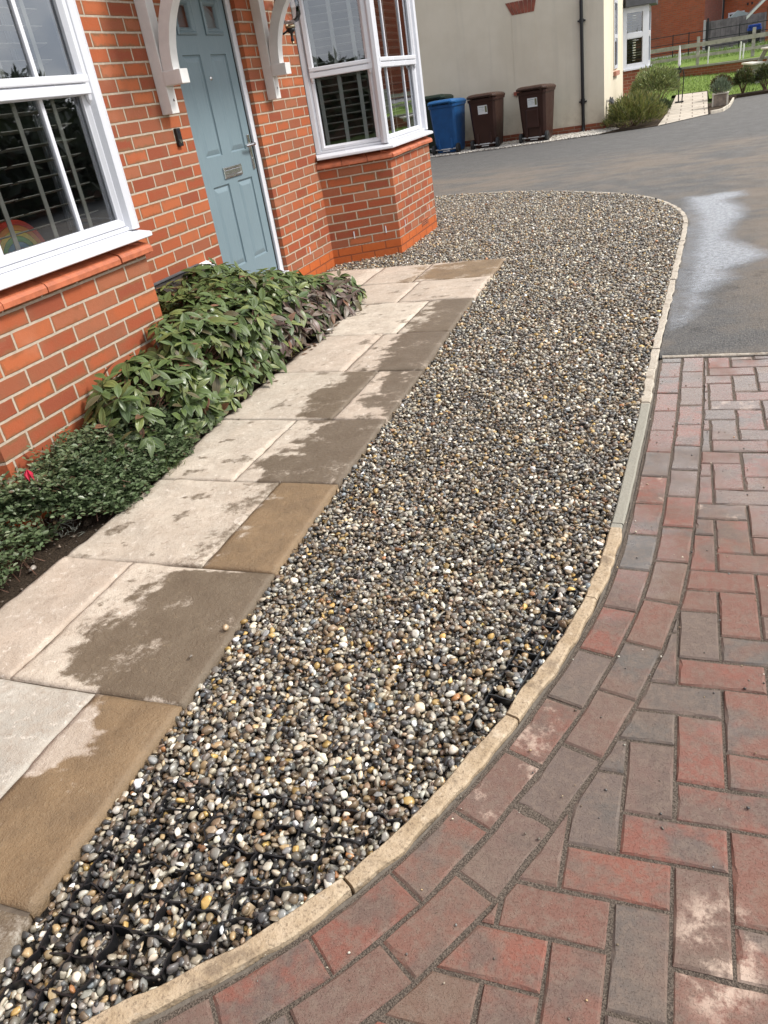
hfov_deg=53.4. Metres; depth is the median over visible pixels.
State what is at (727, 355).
edging strip
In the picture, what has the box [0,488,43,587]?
cotoneaster shrub
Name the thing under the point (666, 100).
dark shrub
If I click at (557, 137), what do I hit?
white chippings
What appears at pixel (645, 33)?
bay window
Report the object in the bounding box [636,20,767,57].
wooden fence
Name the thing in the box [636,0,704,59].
terraced house
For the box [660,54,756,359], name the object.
ground
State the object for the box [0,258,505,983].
path
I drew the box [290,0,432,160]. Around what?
bay window
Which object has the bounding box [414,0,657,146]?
cream house
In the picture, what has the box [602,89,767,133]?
flower bed soil
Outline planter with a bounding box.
[712,91,728,106]
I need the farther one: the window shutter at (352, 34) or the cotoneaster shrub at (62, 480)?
the window shutter at (352, 34)
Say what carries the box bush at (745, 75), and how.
on the flower bed soil
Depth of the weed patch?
2.84 m
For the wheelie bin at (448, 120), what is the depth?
15.93 m
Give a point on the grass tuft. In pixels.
(173, 466)
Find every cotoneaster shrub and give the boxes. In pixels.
[0,383,213,549]
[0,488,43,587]
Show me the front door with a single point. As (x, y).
(216, 98)
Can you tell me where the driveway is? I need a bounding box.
[163,356,767,1023]
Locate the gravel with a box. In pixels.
[0,190,682,1023]
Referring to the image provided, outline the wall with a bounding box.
[671,56,767,76]
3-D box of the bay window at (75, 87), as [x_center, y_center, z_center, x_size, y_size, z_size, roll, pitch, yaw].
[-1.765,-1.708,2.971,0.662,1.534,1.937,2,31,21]
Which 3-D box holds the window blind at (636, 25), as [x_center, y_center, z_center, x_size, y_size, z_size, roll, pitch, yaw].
[6.642,-12.428,20.032,0.496,1.080,1.688,2,31,21]
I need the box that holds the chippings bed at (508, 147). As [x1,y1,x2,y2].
[430,134,598,157]
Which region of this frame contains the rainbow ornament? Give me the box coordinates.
[0,220,44,253]
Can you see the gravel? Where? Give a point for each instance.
(542, 242)
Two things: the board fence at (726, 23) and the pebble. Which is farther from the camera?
the board fence at (726, 23)
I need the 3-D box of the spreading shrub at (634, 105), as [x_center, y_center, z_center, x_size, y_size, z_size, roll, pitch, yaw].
[5.086,-8.223,15.505,1.374,0.715,2.026,2,31,21]
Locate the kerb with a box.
[81,191,687,1023]
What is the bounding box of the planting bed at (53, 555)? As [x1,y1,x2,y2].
[0,314,342,607]
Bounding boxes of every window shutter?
[0,0,102,239]
[0,150,28,249]
[304,0,373,144]
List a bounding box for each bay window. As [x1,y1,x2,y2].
[0,0,151,290]
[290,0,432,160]
[623,4,650,71]
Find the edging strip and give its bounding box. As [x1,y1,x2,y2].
[662,352,767,358]
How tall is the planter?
0.258 m
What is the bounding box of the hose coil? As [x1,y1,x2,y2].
[606,97,613,110]
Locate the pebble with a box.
[222,624,228,630]
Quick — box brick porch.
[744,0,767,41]
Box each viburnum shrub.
[83,281,286,458]
[166,257,340,375]
[280,270,366,320]
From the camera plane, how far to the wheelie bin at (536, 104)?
15.29 m
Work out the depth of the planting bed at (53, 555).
3.01 m
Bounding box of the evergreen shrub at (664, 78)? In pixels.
[629,61,684,99]
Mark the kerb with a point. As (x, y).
(287, 929)
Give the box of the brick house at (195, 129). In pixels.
[0,0,436,532]
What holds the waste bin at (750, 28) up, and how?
on the footpath
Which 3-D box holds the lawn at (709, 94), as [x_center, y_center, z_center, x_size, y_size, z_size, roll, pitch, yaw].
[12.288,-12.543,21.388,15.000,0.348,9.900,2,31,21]
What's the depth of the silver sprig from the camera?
3.05 m
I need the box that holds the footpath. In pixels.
[651,42,763,59]
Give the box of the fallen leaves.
[247,305,367,396]
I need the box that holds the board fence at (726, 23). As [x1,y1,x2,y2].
[702,12,766,50]
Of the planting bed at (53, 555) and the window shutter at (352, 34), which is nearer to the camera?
the planting bed at (53, 555)
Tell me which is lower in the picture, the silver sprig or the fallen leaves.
the silver sprig
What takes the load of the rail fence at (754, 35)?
on the lawn at (709, 94)
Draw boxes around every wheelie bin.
[425,94,453,152]
[427,98,465,154]
[466,91,504,149]
[516,83,555,143]
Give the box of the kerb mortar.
[137,361,659,1023]
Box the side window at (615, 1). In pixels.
[614,0,617,68]
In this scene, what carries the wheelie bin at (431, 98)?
on the white chippings
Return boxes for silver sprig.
[47,513,82,541]
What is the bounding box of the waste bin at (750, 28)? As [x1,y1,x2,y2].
[747,23,761,44]
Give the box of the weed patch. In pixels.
[0,547,44,592]
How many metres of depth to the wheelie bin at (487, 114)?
15.68 m
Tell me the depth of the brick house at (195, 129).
5.01 m
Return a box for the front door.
[160,0,288,272]
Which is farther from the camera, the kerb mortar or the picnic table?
the picnic table
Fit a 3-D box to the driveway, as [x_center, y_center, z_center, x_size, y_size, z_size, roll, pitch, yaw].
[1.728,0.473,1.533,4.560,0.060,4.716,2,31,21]
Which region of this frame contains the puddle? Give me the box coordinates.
[681,192,760,319]
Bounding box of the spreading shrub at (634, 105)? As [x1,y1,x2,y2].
[601,88,669,129]
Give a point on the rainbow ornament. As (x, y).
(30, 238)
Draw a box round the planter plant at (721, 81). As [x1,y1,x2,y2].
[707,75,734,94]
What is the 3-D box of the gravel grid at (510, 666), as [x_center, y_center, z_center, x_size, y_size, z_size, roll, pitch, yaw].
[0.388,0.383,2.048,0.071,0.028,0.622,10,34,31]
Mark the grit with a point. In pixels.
(601, 716)
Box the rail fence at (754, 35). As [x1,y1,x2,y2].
[636,27,767,64]
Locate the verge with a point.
(721, 49)
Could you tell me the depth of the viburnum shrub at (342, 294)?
5.38 m
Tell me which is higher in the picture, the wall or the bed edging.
the wall
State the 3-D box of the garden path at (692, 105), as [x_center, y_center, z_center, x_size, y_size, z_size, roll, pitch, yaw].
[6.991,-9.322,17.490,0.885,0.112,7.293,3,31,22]
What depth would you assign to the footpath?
33.21 m
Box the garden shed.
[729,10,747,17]
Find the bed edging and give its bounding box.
[710,97,733,113]
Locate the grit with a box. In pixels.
[247,378,767,1020]
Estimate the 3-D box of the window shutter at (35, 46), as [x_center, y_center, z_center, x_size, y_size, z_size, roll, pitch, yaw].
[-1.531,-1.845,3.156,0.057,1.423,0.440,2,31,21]
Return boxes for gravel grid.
[0,777,402,1023]
[467,587,577,732]
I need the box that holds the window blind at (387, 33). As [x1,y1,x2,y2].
[355,0,405,130]
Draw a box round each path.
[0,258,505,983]
[659,91,707,124]
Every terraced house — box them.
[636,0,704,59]
[704,0,767,21]
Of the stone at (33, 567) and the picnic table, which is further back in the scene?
the picnic table
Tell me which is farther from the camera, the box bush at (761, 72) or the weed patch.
the box bush at (761, 72)
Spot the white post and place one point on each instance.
(740, 49)
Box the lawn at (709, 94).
[652,71,767,100]
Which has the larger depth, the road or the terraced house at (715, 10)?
the terraced house at (715, 10)
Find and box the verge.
[650,39,767,70]
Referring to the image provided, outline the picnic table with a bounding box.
[741,47,767,82]
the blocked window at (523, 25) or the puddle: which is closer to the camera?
the puddle
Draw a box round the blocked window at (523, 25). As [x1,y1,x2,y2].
[511,11,537,95]
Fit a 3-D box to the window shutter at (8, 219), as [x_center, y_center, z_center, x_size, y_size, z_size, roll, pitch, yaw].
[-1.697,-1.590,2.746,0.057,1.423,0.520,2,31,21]
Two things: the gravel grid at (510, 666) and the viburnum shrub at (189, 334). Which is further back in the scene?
the viburnum shrub at (189, 334)
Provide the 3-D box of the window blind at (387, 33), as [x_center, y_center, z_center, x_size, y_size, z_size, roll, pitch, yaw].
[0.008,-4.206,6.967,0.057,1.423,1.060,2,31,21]
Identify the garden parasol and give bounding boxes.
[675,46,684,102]
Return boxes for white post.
[739,41,741,58]
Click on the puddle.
(716, 237)
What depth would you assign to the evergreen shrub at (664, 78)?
17.21 m
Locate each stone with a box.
[28,565,35,571]
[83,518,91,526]
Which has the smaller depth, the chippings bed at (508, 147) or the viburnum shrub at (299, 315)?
the viburnum shrub at (299, 315)
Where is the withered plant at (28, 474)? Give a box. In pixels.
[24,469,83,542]
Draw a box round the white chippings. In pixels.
[430,127,618,157]
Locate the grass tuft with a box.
[157,448,185,476]
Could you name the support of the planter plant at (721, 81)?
in the planter
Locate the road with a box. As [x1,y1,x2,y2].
[430,94,767,357]
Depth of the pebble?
2.30 m
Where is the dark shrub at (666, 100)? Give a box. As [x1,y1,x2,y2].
[659,97,671,114]
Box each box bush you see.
[732,67,755,93]
[754,63,767,89]
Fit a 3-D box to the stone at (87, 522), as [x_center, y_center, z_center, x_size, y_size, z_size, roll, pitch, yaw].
[-1.207,0.041,3.107,0.028,0.028,0.066,-10,29,-1]
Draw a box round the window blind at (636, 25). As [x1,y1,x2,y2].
[627,12,641,63]

